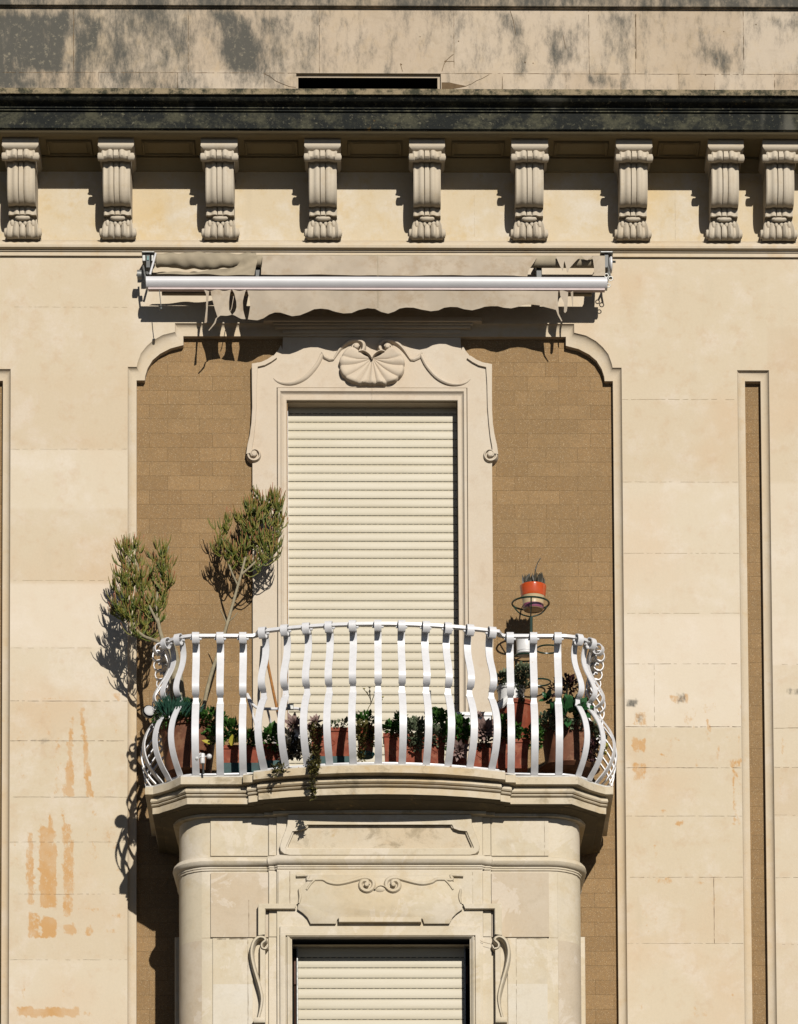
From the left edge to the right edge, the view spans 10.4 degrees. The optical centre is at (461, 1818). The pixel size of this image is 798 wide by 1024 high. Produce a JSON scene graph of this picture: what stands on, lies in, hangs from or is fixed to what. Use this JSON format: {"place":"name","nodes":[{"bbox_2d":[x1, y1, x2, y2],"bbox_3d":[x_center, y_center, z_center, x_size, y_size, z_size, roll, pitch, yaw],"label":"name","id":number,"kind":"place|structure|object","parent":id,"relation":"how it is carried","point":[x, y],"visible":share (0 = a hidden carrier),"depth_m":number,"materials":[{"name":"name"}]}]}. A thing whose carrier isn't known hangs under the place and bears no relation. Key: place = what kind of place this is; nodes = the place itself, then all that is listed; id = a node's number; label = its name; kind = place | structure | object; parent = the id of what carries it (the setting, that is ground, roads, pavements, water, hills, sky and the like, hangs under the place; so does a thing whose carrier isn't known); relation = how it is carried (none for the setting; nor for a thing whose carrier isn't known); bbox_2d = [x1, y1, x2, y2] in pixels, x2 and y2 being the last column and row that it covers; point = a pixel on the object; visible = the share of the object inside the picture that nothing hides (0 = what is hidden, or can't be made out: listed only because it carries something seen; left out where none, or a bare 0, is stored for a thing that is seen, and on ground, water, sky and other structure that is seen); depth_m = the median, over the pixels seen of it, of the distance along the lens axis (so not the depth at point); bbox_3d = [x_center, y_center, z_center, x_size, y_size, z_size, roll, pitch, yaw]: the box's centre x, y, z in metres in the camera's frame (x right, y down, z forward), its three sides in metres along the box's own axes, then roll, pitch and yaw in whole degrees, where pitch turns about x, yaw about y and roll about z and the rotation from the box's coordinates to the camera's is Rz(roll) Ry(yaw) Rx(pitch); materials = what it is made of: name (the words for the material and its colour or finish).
{"place":"outdoors","nodes":[
{"label":"outdoors","id":0,"kind":"place"},
{"bbox_2d":[0,0,797,1023],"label":"building","id":1,"kind":"structure","parent":0,"point":[620,456],"depth_m":30.91,"materials":[{"name":"stone"}]},
{"bbox_2d":[151,692,228,777],"bbox_3d":[-1.869,-7.326,29.813,0.539,0.486,0.508,2,-5,-22],"label":"plant pot","id":2,"kind":"object","parent":1,"relation":"on","point":[182,736],"visible":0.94,"depth_m":29.69,"materials":[{"name":"brown ceramic"}]},
{"bbox_2d":[105,531,184,701],"bbox_3d":[-2.110,-8.052,30.243,0.694,1.691,0.325,-2,-5,22],"label":"pencil tree","id":3,"kind":"object","parent":2,"relation":"in","point":[128,581],"visible":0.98,"depth_m":30.28,"materials":[{"name":"green plant"}]},
{"bbox_2d":[202,716,264,772],"bbox_3d":[-1.529,-7.211,29.724,0.444,0.461,0.253,0,-5,-1],"label":"planter","id":4,"kind":"object","parent":1,"relation":"on","point":[231,757],"visible":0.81,"depth_m":29.67,"materials":[{"name":"ceramic"}]},
{"bbox_2d":[202,482,288,709],"bbox_3d":[-1.579,-8.356,30.575,0.747,1.889,0.409,3,-6,-31],"label":"pencil tree","id":5,"kind":"object","parent":4,"relation":"in","point":[257,507],"visible":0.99,"depth_m":30.64,"materials":[{"name":"green plant"}]},
{"bbox_2d":[267,660,277,717],"bbox_3d":[-1.298,-7.780,30.368,0.036,1.060,0.665,1,-5,-14],"label":"broom handle","id":6,"kind":"object","parent":1,"relation":"on","point":[272,685],"visible":0.36,"depth_m":30.38,"materials":[{"name":"orange wood"}]},
{"bbox_2d":[246,693,300,742],"bbox_3d":[-1.282,-7.464,30.137,0.352,0.509,0.282,2,-6,-28],"label":"folding rack","id":7,"kind":"object","parent":1,"relation":"on","point":[267,709],"visible":0.54,"depth_m":30.13,"materials":[{"name":"white metal"}]},
{"bbox_2d":[270,762,291,776],"bbox_3d":[-1.211,-6.997,29.375,0.147,0.115,0.080,2,-5,-22],"label":"weed","id":8,"kind":"object","parent":1,"relation":"on","point":[279,768],"visible":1,"depth_m":29.37,"materials":[{"name":"green plant"}]},
{"bbox_2d":[259,720,311,769],"bbox_3d":[-1.190,-7.186,29.696,0.376,0.402,0.304,0,-5,-1],"label":"planter","id":9,"kind":"object","parent":1,"relation":"on","point":[272,753],"visible":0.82,"depth_m":29.63,"materials":[{"name":"ceramic"}]},
{"bbox_2d":[285,712,300,760],"bbox_3d":[-1.139,-7.296,29.666,0.189,0.334,0.169,4,-7,-42],"label":"potted plant","id":10,"kind":"object","parent":1,"relation":"on","point":[292,731],"visible":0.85,"depth_m":29.66,"materials":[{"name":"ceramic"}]},
{"bbox_2d":[306,713,349,800],"bbox_3d":[-0.890,-7.105,29.517,0.325,0.671,0.443,0,-5,-1],"label":"planter","id":11,"kind":"object","parent":1,"relation":"on","point":[340,744],"visible":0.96,"depth_m":29.57,"materials":[{"name":"ceramic"}]},
{"bbox_2d":[355,687,383,761],"bbox_3d":[-0.643,-7.330,29.534,0.181,0.556,0.206,-5,-7,45],"label":"plant pot","id":12,"kind":"object","parent":1,"relation":"on","point":[365,735],"visible":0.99,"depth_m":29.51,"materials":[{"name":"ceramic"}]},
{"bbox_2d":[137,251,615,329],"bbox_3d":[-0.594,-10.677,30.870,3.356,0.619,0.287,0,-5,-1],"label":"awning","id":13,"kind":"object","parent":1,"relation":"attached to","point":[293,296],"visible":1,"depth_m":30.76,"materials":[{"name":"beige fabric"}]},
{"bbox_2d":[141,620,616,786],"bbox_3d":[-0.564,-7.463,30.054,3.242,1.002,1.547,0,-5,-1],"label":"balcony railing","id":14,"kind":"object","parent":1,"relation":"on","point":[589,664],"visible":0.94,"depth_m":29.51,"materials":[{"name":"white metal"}]},
{"bbox_2d":[142,705,157,718],"bbox_3d":[-2.079,-7.472,29.756,0.181,0.088,0.072,4,-7,-42],"label":"outdoor lamp","id":15,"kind":"object","parent":14,"relation":"attached to","point":[148,711],"visible":1,"depth_m":29.71,"materials":[{"name":"glass"}]},
{"bbox_2d":[195,753,211,773],"bbox_3d":[-1.733,-7.079,29.509,0.118,0.152,0.089,0,-5,-1],"label":"wind sensor","id":16,"kind":"object","parent":14,"relation":"attached to","point":[202,756],"visible":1,"depth_m":29.50,"materials":[{"name":"white plastic"}]},
{"bbox_2d":[604,742,608,754],"bbox_3d":[0.975,-7.202,29.633,0.078,0.093,0.058,0,-5,-1],"label":"weed","id":17,"kind":"object","parent":14,"relation":"attached to","point":[606,747],"visible":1,"depth_m":29.63,"materials":[{"name":"yellow plant"}]},
{"bbox_2d":[294,957,467,1023],"bbox_3d":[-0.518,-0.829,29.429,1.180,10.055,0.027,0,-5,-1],"label":"window frame","id":18,"kind":"structure","parent":1,"relation":"in","point":[295,958],"depth_m":29.82,"materials":[{"name":"white wood"}]},
{"bbox_2d":[382,706,447,763],"bbox_3d":[-0.300,-7.280,29.578,0.507,0.405,0.255,0,-5,-1],"label":"planter","id":19,"kind":"object","parent":1,"relation":"on","point":[415,748],"visible":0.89,"depth_m":29.55,"materials":[{"name":"ceramic"}]},
{"bbox_2d":[444,712,470,765],"bbox_3d":[-0.013,-7.254,29.621,0.218,0.378,0.268,0,-5,-1],"label":"planter","id":20,"kind":"object","parent":1,"relation":"on","point":[461,744],"visible":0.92,"depth_m":29.57,"materials":[{"name":"ceramic"}]},
{"bbox_2d":[456,712,491,734],"bbox_3d":[0.073,-7.423,29.862,0.266,0.137,0.113,0,-5,-1],"label":"planter","id":21,"kind":"object","parent":1,"relation":"on","point":[487,715],"visible":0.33,"depth_m":29.81,"materials":[{"name":"white ceramic"}]},
{"bbox_2d":[474,711,493,767],"bbox_3d":[0.151,-7.285,29.691,0.188,0.392,0.273,0,-5,-1],"label":"planter","id":22,"kind":"object","parent":1,"relation":"on","point":[484,749],"visible":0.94,"depth_m":29.66,"materials":[{"name":"ceramic"}]},
{"bbox_2d":[497,698,530,743],"bbox_3d":[0.367,-7.470,30.072,0.287,0.286,0.287,0,-5,-1],"label":"plant pot","id":23,"kind":"object","parent":1,"relation":"on","point":[522,713],"visible":0.39,"depth_m":29.97,"materials":[{"name":"ceramic"}]},
{"bbox_2d":[496,661,530,709],"bbox_3d":[0.367,-7.703,30.026,0.297,0.380,0.267,0,-5,-1],"label":"succulent plant","id":24,"kind":"object","parent":23,"relation":"on","point":[520,687],"visible":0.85,"depth_m":29.98,"materials":[{"name":"plant"}]},
{"bbox_2d":[492,712,546,772],"bbox_3d":[0.376,-7.276,29.739,0.398,0.387,0.223,0,-5,-1],"label":"planter","id":25,"kind":"object","parent":1,"relation":"on","point":[522,746],"visible":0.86,"depth_m":29.70,"materials":[{"name":"ceramic"}]},
{"bbox_2d":[511,596,553,699],"bbox_3d":[0.519,-7.684,30.484,0.344,1.516,0.270,0,-5,-1],"label":"plant stand","id":26,"kind":"object","parent":1,"relation":"on","point":[531,617],"visible":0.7,"depth_m":30.52,"materials":[{"name":"black metal"}]},
{"bbox_2d":[516,639,529,657],"bbox_3d":[0.443,-8.124,30.514,0.143,0.127,0.143,0,-5,-1],"label":"white pot","id":27,"kind":"object","parent":26,"relation":"on","point":[522,645],"visible":0.48,"depth_m":30.46,"materials":[{"name":"ceramic"}]},
{"bbox_2d":[520,558,545,613],"bbox_3d":[0.495,-8.570,30.559,0.185,0.376,0.185,0,-5,-1],"label":"glazed pot","id":28,"kind":"object","parent":26,"relation":"on","point":[534,585],"visible":1,"depth_m":30.49,"materials":[{"name":"orange ceramic"}]},
{"bbox_2d":[538,673,607,777],"bbox_3d":[0.745,-7.418,29.871,0.488,0.771,0.521,0,-5,-1],"label":"plant pot","id":29,"kind":"object","parent":1,"relation":"on","point":[573,736],"visible":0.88,"depth_m":29.75,"materials":[{"name":"brown ceramic"}]}
]}

